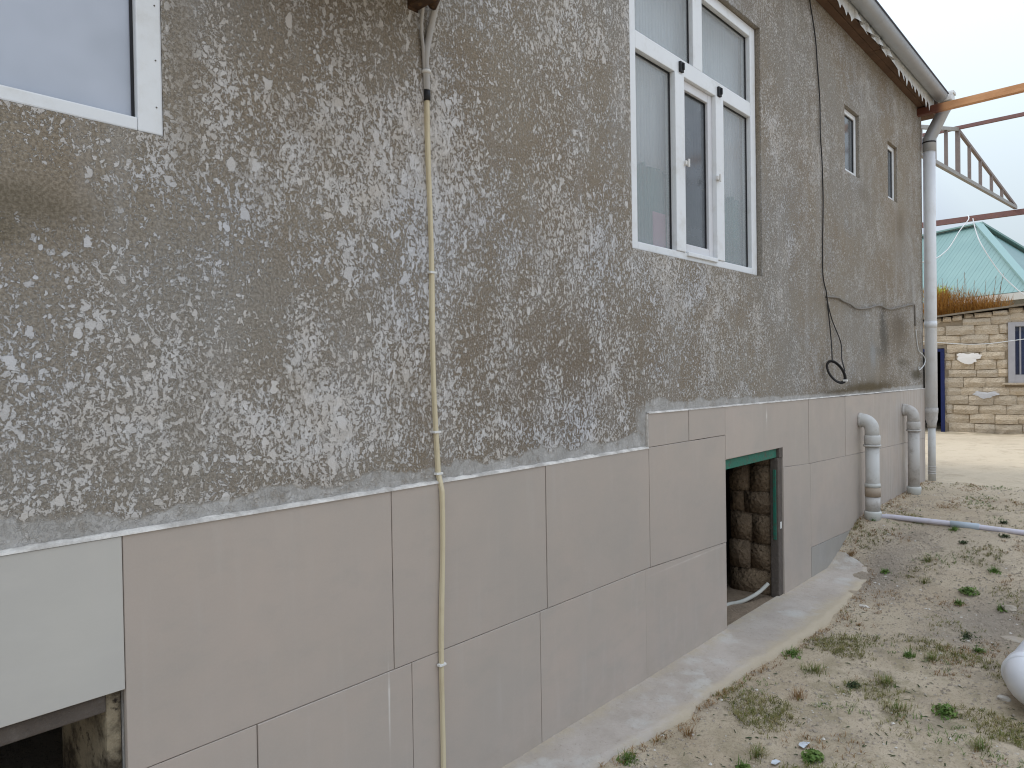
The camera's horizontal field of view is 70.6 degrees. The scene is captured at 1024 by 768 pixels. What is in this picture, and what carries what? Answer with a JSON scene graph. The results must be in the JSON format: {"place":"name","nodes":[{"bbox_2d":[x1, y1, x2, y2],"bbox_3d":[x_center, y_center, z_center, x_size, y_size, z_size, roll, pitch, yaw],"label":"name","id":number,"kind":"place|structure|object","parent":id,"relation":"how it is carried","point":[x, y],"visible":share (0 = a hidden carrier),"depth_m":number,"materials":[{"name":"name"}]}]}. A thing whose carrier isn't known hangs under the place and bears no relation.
{"place":"outdoors","nodes":[
{"label":"outdoors","id":0,"kind":"place"},
{"bbox_2d":[0,422,1023,767],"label":"ground","id":1,"kind":"structure","parent":0,"point":[980,460],"depth_m":3.78,"materials":[{"name":"soil"}]},
{"bbox_2d":[0,0,948,767],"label":"house","id":2,"kind":"structure","parent":1,"relation":"on","point":[218,514],"depth_m":2.51,"materials":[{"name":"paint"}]},
{"bbox_2d":[0,0,162,135],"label":"window","id":3,"kind":"structure","parent":2,"relation":"in","point":[95,60],"depth_m":1.76,"materials":[{"name":"white plastic"}]},
{"bbox_2d":[407,0,439,12],"bbox_3d":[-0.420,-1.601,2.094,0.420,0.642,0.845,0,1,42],"label":"junction box","id":4,"kind":"object","parent":2,"relation":"attached to","point":[415,5],"visible":1,"depth_m":2.47,"materials":[{"name":"black plastic"}]},
{"bbox_2d":[420,0,446,767],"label":"cable trunking","id":5,"kind":"object","parent":2,"relation":"attached to","point":[426,72],"visible":0.97,"depth_m":2.54,"materials":[{"name":"beige plastic"}]},
{"bbox_2d":[629,0,756,274],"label":"window","id":6,"kind":"structure","parent":2,"relation":"in","point":[686,107],"depth_m":4.13,"materials":[{"name":"white plastic"}]},
{"bbox_2d":[727,582,769,605],"bbox_3d":[1.429,1.406,4.722,0.697,0.121,0.077,-1,1,-33],"label":"hose","id":7,"kind":"object","parent":2,"relation":"on","point":[758,592],"visible":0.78,"depth_m":4.80,"materials":[{"name":"white plastic"}]},
{"bbox_2d":[809,0,844,370],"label":"cable","id":8,"kind":"object","parent":2,"relation":"attached to","point":[828,308],"depth_m":5.50,"materials":[{"name":"black rubber"}]},
{"bbox_2d":[826,360,847,383],"bbox_3d":[2.464,-0.092,5.489,0.158,0.186,0.052,-1,1,14],"label":"cable coil","id":9,"kind":"object","parent":2,"relation":"attached to","point":[844,380],"visible":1,"depth_m":5.48,"materials":[{"name":"black rubber"}]},
{"bbox_2d":[844,109,855,175],"bbox_3d":[2.819,-2.028,6.099,0.040,0.530,0.380,0,1,42],"label":"window","id":10,"kind":"structure","parent":2,"relation":"in","point":[850,136],"depth_m":6.16,"materials":[{"name":"white plastic"}]},
{"bbox_2d":[857,413,881,520],"bbox_3d":[3.010,0.704,6.098,0.194,0.922,0.137,0,1,42],"label":"drain pipe","id":11,"kind":"object","parent":2,"relation":"attached to","point":[872,441],"visible":1,"depth_m":6.04,"materials":[{"name":"grey plastic"}]},
{"bbox_2d":[825,296,915,325],"bbox_3d":[3.329,-0.695,6.577,0.020,0.233,2.728,0,1,42],"label":"grey cable","id":12,"kind":"object","parent":2,"relation":"attached to","point":[839,298],"visible":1,"depth_m":6.53,"materials":[{"name":"grey plastic"}]},
{"bbox_2d":[888,145,893,200],"bbox_3d":[3.639,-2.044,7.016,0.040,0.532,0.320,0,1,42],"label":"window","id":13,"kind":"structure","parent":2,"relation":"in","point":[890,150],"depth_m":7.09,"materials":[{"name":"white plastic"}]},
{"bbox_2d":[902,404,921,494],"bbox_3d":[3.948,0.653,7.156,0.181,0.914,0.132,0,1,42],"label":"drain pipe","id":14,"kind":"object","parent":2,"relation":"attached to","point":[913,422],"visible":0.95,"depth_m":7.10,"materials":[{"name":"plastic"}]},
{"bbox_2d":[915,330,925,369],"bbox_3d":[4.353,-0.359,7.707,0.311,0.428,0.022,-2,1,-44],"label":"white cable","id":15,"kind":"object","parent":2,"relation":"attached to","point":[920,352],"visible":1,"depth_m":7.68,"materials":[{"name":"white plastic"}]},
{"bbox_2d":[922,90,955,480],"bbox_3d":[4.607,-1.024,7.793,0.307,4.170,0.180,0,1,42],"label":"downspout","id":16,"kind":"object","parent":2,"relation":"attached to","point":[929,234],"visible":0.88,"depth_m":7.80,"materials":[{"name":"plastic"}]},
{"bbox_2d":[917,83,1023,116],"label":"steel beam","id":17,"kind":"structure","parent":2,"relation":"attached to","point":[977,98],"depth_m":7.37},
{"bbox_2d":[616,748,637,765],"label":"grass tuft","id":18,"kind":"object","parent":1,"relation":"on","point":[627,758],"visible":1,"depth_m":2.88,"materials":[{"name":"green plant"}]},
{"bbox_2d":[502,551,867,767],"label":"concrete path","id":19,"kind":"structure","parent":1,"relation":"on","point":[673,694],"depth_m":3.64,"materials":[{"name":"grey concrete"}]},
{"bbox_2d":[681,724,698,738],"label":"grass tuft","id":20,"kind":"object","parent":1,"relation":"on","point":[690,733],"visible":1,"depth_m":3.10,"materials":[{"name":"brown plant"}]},
{"bbox_2d":[733,756,750,767],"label":"grass tuft","id":21,"kind":"object","parent":1,"relation":"on","point":[743,765],"visible":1,"depth_m":2.85,"materials":[{"name":"green plant"}]},
{"bbox_2d":[741,742,775,763],"bbox_3d":[0.993,1.481,2.925,0.148,0.059,0.168,0,1,42],"label":"grass tuft","id":22,"kind":"object","parent":1,"relation":"on","point":[756,753],"visible":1,"depth_m":2.93,"materials":[{"name":"green plant"}]},
{"bbox_2d":[771,759,780,764],"bbox_3d":[1.039,1.492,2.857,0.046,0.008,0.027,-2,1,-42],"label":"plastic scrap","id":23,"kind":"object","parent":1,"relation":"on","point":[775,761],"visible":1,"depth_m":2.86,"materials":[{"name":"white plastic"}]},
{"bbox_2d":[781,646,802,659],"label":"grass tuft","id":24,"kind":"object","parent":1,"relation":"on","point":[792,652],"visible":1,"depth_m":3.92,"materials":[{"name":"green plant"}]},
{"bbox_2d":[785,684,808,701],"bbox_3d":[1.346,1.457,3.398,0.107,0.057,0.168,0,1,42],"label":"grass tuft","id":25,"kind":"object","parent":1,"relation":"on","point":[798,696],"visible":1,"depth_m":3.42,"materials":[{"name":"plant"}]},
{"bbox_2d":[799,741,809,747],"bbox_3d":[1.200,1.484,2.982,0.057,0.009,0.034,-2,1,-42],"label":"plastic scrap","id":26,"kind":"object","parent":1,"relation":"on","point":[803,744],"visible":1,"depth_m":2.97,"materials":[{"name":"white plastic"}]},
{"bbox_2d":[598,481,1023,767],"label":"dry grass","id":27,"kind":"structure","parent":1,"relation":"on","point":[849,617],"depth_m":3.98,"materials":[{"name":"brown plant"}]},
{"bbox_2d":[801,748,824,765],"bbox_3d":[1.200,1.483,2.888,0.100,0.050,0.120,0,1,42],"label":"grass tuft","id":28,"kind":"object","parent":1,"relation":"on","point":[810,755],"visible":0.98,"depth_m":2.88,"materials":[{"name":"green plant"}]},
{"bbox_2d":[799,661,826,677],"bbox_3d":[1.546,1.453,3.694,0.186,0.052,0.258,-1,1,20],"label":"grass tuft","id":29,"kind":"object","parent":1,"relation":"on","point":[816,669],"visible":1,"depth_m":3.72,"materials":[{"name":"green plant"}]},
{"bbox_2d":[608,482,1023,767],"bbox_3d":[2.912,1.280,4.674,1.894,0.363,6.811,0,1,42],"label":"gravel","id":30,"kind":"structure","parent":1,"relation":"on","point":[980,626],"depth_m":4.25,"materials":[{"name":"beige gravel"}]},
{"bbox_2d":[633,482,1023,767],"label":"sparse grass","id":31,"kind":"structure","parent":1,"relation":"on","point":[1003,720],"depth_m":3.46,"materials":[{"name":"green plant"}]},
{"bbox_2d":[635,486,1023,767],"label":"twig debris","id":32,"kind":"object","parent":1,"relation":"on","point":[875,680],"visible":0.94,"depth_m":3.54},
{"bbox_2d":[845,681,861,689],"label":"grass tuft","id":33,"kind":"object","parent":1,"relation":"on","point":[854,683],"visible":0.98,"depth_m":3.52,"materials":[{"name":"green plant"}]},
{"bbox_2d":[881,567,891,573],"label":"grass tuft","id":34,"kind":"object","parent":1,"relation":"on","point":[887,570],"visible":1,"depth_m":5.28,"materials":[{"name":"green plant"}]},
{"bbox_2d":[868,671,905,688],"bbox_3d":[1.816,1.453,3.565,0.207,0.059,0.176,-1,1,-17],"label":"grass tuft","id":35,"kind":"object","parent":1,"relation":"on","point":[887,682],"visible":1,"depth_m":3.56,"materials":[{"name":"green plant"}]},
{"bbox_2d":[877,698,914,716],"bbox_3d":[1.756,1.464,3.277,0.185,0.046,0.229,0,1,42],"label":"grass tuft","id":36,"kind":"object","parent":1,"relation":"on","point":[897,706],"visible":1,"depth_m":3.29,"materials":[{"name":"plant"}]},
{"bbox_2d":[900,648,918,658],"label":"grass tuft","id":37,"kind":"object","parent":1,"relation":"on","point":[908,654],"visible":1,"depth_m":3.91,"materials":[{"name":"green plant"}]},
{"bbox_2d":[919,575,931,583],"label":"grass tuft","id":38,"kind":"object","parent":1,"relation":"on","point":[923,582],"visible":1,"depth_m":5.04,"materials":[{"name":"green plant"}]},
{"bbox_2d":[922,555,933,562],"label":"grass tuft","id":39,"kind":"object","parent":1,"relation":"on","point":[929,560],"visible":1,"depth_m":5.30,"materials":[{"name":"plant"}]},
{"bbox_2d":[923,650,940,662],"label":"grass tuft","id":40,"kind":"object","parent":1,"relation":"on","point":[930,657],"visible":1,"depth_m":3.85,"materials":[{"name":"green plant"}]},
{"bbox_2d":[931,703,957,719],"bbox_3d":[1.947,1.466,3.251,0.112,0.052,0.159,0,1,42],"label":"grass tuft","id":41,"kind":"object","parent":1,"relation":"on","point":[944,710],"visible":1,"depth_m":3.24,"materials":[{"name":"green plant"}]},
{"bbox_2d":[881,514,1023,534],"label":"ground pipe","id":42,"kind":"object","parent":1,"relation":"on","point":[976,526],"visible":0.88,"depth_m":5.74,"materials":[{"name":"white plastic"}]},
{"bbox_2d":[948,525,958,530],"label":"grass tuft","id":43,"kind":"object","parent":1,"relation":"on","point":[954,529],"visible":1,"depth_m":5.68,"materials":[{"name":"green plant"}]},
{"bbox_2d":[954,598,963,605],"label":"grass tuft","id":44,"kind":"object","parent":1,"relation":"on","point":[957,602],"visible":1,"depth_m":4.65,"materials":[{"name":"green plant"}]},
{"bbox_2d":[958,586,980,595],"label":"grass tuft","id":45,"kind":"object","parent":1,"relation":"on","point":[967,590],"visible":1,"depth_m":4.78,"materials":[{"name":"green plant"}]},
{"bbox_2d":[958,631,980,640],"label":"grass tuft","id":46,"kind":"object","parent":1,"relation":"on","point":[964,636],"visible":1,"depth_m":4.14,"materials":[{"name":"green plant"}]},
{"bbox_2d":[921,112,1023,227],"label":"canopy frame","id":47,"kind":"object","parent":1,"relation":"on","point":[956,173],"visible":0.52,"depth_m":11.59,"materials":[{"name":"brown metal"}]},
{"bbox_2d":[922,215,968,262],"bbox_3d":[7.919,-2.701,13.340,2.305,1.107,0.217,-1,1,-32],"label":"sagging wire","id":48,"kind":"object","parent":47,"relation":"hanging from","point":[953,240],"visible":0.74,"depth_m":13.39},
{"bbox_2d":[923,339,1023,344],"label":"clothes line","id":49,"kind":"object","parent":47,"relation":"attached to","point":[979,344],"visible":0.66,"depth_m":12.50,"materials":[{"name":"plastic"}]},
{"bbox_2d":[973,219,1023,294],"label":"guy wire","id":50,"kind":"object","parent":47,"relation":"attached to","point":[990,258],"visible":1,"depth_m":13.30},
{"bbox_2d":[922,221,1023,326],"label":"green roof house","id":51,"kind":"structure","parent":1,"relation":"on","point":[962,254],"depth_m":22.89,"materials":[{"name":"teal metal"}]},
{"bbox_2d":[923,304,1023,433],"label":"stone shed","id":52,"kind":"structure","parent":1,"relation":"on","point":[981,388],"depth_m":13.43,"materials":[{"name":"stone"}]},
{"bbox_2d":[923,272,1013,320],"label":"dried weeds","id":53,"kind":"object","parent":52,"relation":"on","point":[953,305],"visible":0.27,"depth_m":14.07,"materials":[{"name":"brown plant"}]},
{"bbox_2d":[1002,322,1023,384],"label":"window frame","id":54,"kind":"structure","parent":52,"relation":"in","point":[1015,348],"depth_m":13.16,"materials":[{"name":"white plastic"}]},
{"bbox_2d":[972,645,985,653],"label":"grass tuft","id":55,"kind":"object","parent":1,"relation":"on","point":[979,650],"visible":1,"depth_m":3.93,"materials":[{"name":"green plant"}]},
{"bbox_2d":[962,733,998,756],"bbox_3d":[1.894,1.455,2.931,0.157,0.048,0.197,0,1,42],"label":"grass tuft","id":56,"kind":"object","parent":1,"relation":"on","point":[977,741],"visible":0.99,"depth_m":2.94,"materials":[{"name":"green plant"}]},
{"bbox_2d":[986,565,1001,574],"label":"grass tuft","id":57,"kind":"object","parent":1,"relation":"on","point":[994,570],"visible":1,"depth_m":5.00,"materials":[{"name":"green plant"}]},
{"bbox_2d":[996,601,1007,611],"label":"grass tuft","id":58,"kind":"object","parent":1,"relation":"on","point":[1000,608],"visible":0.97,"depth_m":4.50,"materials":[{"name":"green plant"}]},
{"bbox_2d":[997,695,1010,701],"bbox_3d":[2.287,1.461,3.363,0.057,0.024,0.037,0,1,42],"label":"stone","id":59,"kind":"object","parent":1,"relation":"on","point":[1004,698],"visible":1,"depth_m":3.35,"materials":[{"name":"white stone"}]},
{"bbox_2d":[998,533,1010,537],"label":"grass tuft","id":60,"kind":"object","parent":1,"relation":"on","point":[1004,536],"visible":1,"depth_m":5.45,"materials":[{"name":"green plant"}]},
{"bbox_2d":[1001,605,1016,612],"bbox_3d":[3.091,1.400,4.497,0.082,0.053,0.079,0,1,42],"label":"stone","id":61,"kind":"object","parent":1,"relation":"on","point":[1011,608],"visible":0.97,"depth_m":4.47,"materials":[{"name":"beige stone"}]},
{"bbox_2d":[999,636,1023,642],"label":"stone","id":62,"kind":"object","parent":1,"relation":"on","point":[1015,639],"visible":0.94,"depth_m":4.10,"materials":[{"name":"stone"}]},
{"bbox_2d":[1001,640,1023,704],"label":"elbow pipe","id":63,"kind":"object","parent":1,"relation":"on","point":[1012,669],"visible":1,"depth_m":3.26,"materials":[{"name":"white plastic"}]},
{"bbox_2d":[877,0,1023,245],"label":"sky","id":64,"kind":"structure","parent":0,"point":[972,47],"materials":[{"name":"white"}]}
]}

